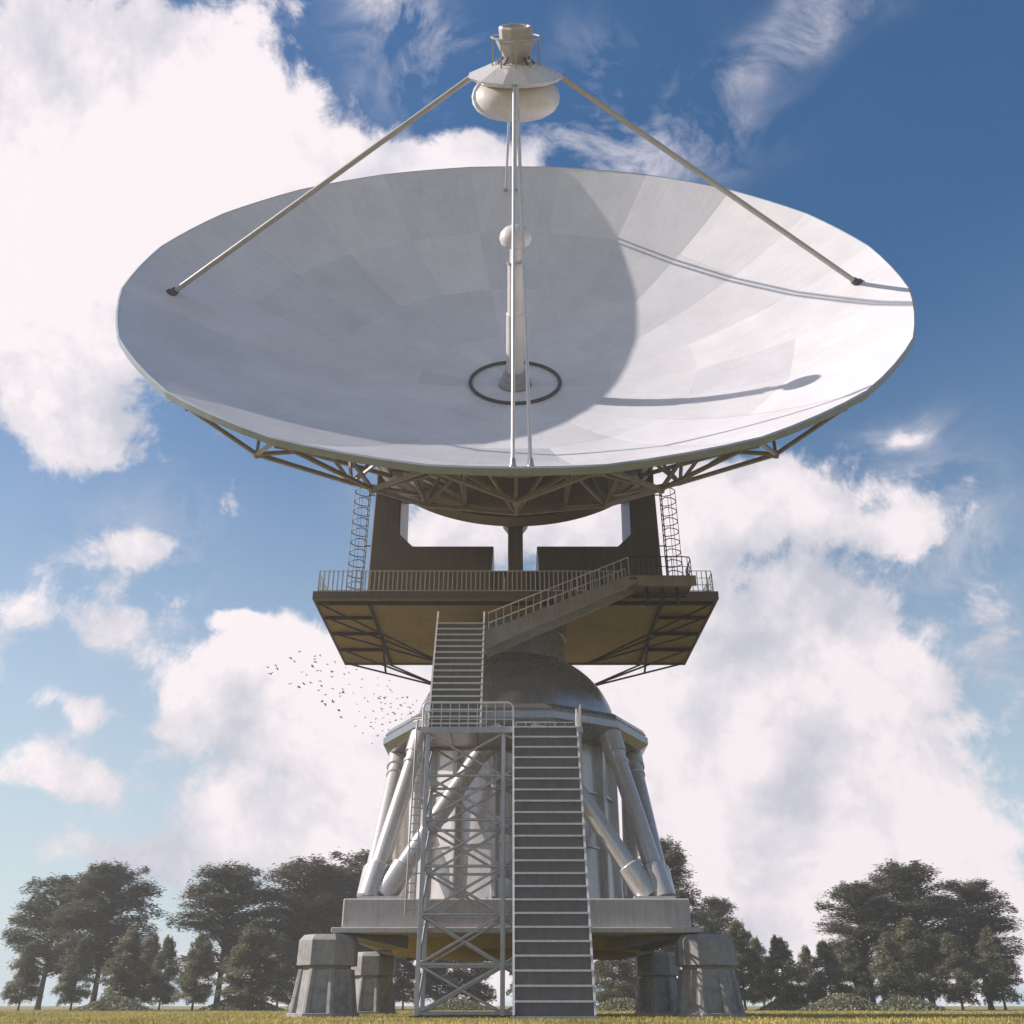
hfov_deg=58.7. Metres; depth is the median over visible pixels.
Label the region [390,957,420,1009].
conifer tree
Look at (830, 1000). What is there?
bush
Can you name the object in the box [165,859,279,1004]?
cedar tree
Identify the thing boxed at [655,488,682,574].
caged ladder
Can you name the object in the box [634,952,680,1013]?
concrete pier
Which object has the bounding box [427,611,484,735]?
staircase
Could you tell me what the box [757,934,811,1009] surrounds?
conifer tree
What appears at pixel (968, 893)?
cedar tree
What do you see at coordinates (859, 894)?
cedar tree
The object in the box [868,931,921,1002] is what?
conifer tree
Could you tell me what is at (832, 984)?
conifer tree
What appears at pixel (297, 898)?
cedar tree
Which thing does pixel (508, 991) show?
conifer tree
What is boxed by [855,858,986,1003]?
cedar tree
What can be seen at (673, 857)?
cedar tree
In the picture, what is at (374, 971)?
concrete pier
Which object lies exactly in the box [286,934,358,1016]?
concrete pier
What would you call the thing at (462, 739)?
scaffold tower
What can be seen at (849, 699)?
sky
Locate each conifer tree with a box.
[0,940,42,1009]
[49,936,97,1009]
[96,926,150,1010]
[131,931,160,1004]
[141,934,182,1009]
[171,931,216,1010]
[212,917,288,1010]
[261,932,297,1007]
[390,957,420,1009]
[410,959,462,1001]
[446,961,496,1003]
[506,973,511,996]
[594,958,639,1003]
[622,957,640,1001]
[725,918,768,1009]
[746,935,776,1008]
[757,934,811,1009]
[793,944,823,1003]
[806,938,855,1005]
[836,938,875,1002]
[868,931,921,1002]
[890,917,951,1002]
[932,931,987,1009]
[971,926,1023,1009]
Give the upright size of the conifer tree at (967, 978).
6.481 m
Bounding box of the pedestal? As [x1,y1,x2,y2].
[331,614,701,960]
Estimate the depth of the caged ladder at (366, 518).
48.51 m
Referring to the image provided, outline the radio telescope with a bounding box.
[116,24,915,685]
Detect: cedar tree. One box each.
[0,872,101,1009]
[44,858,170,1002]
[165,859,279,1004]
[247,854,356,976]
[300,849,409,967]
[638,835,703,968]
[690,894,751,974]
[811,880,905,1003]
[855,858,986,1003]
[930,877,1023,1009]
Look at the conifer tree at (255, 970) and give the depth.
76.25 m
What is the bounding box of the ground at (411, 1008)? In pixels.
[0,1006,1023,1023]
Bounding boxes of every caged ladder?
[347,488,374,589]
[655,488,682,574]
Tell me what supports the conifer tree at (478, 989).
on the ground at (411, 1008)
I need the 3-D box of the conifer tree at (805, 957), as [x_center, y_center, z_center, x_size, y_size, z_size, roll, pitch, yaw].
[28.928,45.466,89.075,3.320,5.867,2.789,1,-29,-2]
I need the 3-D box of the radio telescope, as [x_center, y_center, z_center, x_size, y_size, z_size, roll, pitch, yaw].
[0.170,-10.519,47.471,37.813,35.369,24.690,0,-28,0]
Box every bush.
[69,995,155,1010]
[194,998,288,1010]
[413,997,491,1010]
[596,996,635,1010]
[756,995,822,1010]
[796,992,893,1010]
[870,995,951,1010]
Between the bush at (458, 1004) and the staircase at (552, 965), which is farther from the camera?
the bush at (458, 1004)
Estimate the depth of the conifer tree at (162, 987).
81.73 m
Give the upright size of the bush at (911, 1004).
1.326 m
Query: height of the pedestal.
15.020 m
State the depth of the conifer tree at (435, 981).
95.09 m
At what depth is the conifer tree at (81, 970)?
84.16 m
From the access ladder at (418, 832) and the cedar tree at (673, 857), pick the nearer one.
the access ladder at (418, 832)
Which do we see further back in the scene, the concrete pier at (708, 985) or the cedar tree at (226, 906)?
the cedar tree at (226, 906)
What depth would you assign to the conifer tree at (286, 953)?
83.70 m
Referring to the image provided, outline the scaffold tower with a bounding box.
[409,702,583,1017]
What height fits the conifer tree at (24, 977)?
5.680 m
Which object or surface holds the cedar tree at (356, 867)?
on the ground at (411, 1008)
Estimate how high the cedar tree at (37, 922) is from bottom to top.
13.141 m
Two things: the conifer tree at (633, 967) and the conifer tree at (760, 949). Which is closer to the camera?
the conifer tree at (760, 949)
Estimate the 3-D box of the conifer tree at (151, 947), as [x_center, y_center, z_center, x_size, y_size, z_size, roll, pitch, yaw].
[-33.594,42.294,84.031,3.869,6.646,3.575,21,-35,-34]
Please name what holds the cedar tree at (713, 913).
on the ground at (411, 1008)
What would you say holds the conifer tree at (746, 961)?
on the ground at (411, 1008)
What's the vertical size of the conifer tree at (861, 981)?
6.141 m
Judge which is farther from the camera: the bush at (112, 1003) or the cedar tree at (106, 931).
the cedar tree at (106, 931)
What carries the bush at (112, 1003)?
on the ground at (411, 1008)
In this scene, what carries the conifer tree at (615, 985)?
on the ground at (411, 1008)
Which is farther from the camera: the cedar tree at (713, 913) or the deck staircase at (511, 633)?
the cedar tree at (713, 913)
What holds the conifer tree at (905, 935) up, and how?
on the ground at (411, 1008)
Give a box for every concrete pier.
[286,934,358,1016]
[351,952,396,1013]
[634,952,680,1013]
[674,934,747,1016]
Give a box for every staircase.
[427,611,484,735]
[485,556,696,657]
[511,709,598,1018]
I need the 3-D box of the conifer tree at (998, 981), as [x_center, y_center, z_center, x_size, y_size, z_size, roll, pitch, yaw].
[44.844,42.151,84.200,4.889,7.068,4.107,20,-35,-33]
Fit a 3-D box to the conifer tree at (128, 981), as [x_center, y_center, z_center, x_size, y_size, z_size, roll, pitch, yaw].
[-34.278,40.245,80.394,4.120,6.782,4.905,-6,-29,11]
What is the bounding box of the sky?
[0,0,1023,1005]
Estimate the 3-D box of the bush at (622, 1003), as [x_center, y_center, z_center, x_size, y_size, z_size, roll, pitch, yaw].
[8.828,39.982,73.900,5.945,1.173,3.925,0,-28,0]
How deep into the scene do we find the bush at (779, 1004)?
80.24 m
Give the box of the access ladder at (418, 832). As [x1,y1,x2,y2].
[404,720,430,915]
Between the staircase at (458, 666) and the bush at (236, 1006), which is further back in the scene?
the bush at (236, 1006)
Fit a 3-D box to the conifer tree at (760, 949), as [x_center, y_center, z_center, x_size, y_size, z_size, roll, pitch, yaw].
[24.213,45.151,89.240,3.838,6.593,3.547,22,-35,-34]
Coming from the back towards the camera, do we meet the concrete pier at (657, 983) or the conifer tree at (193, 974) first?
the conifer tree at (193, 974)

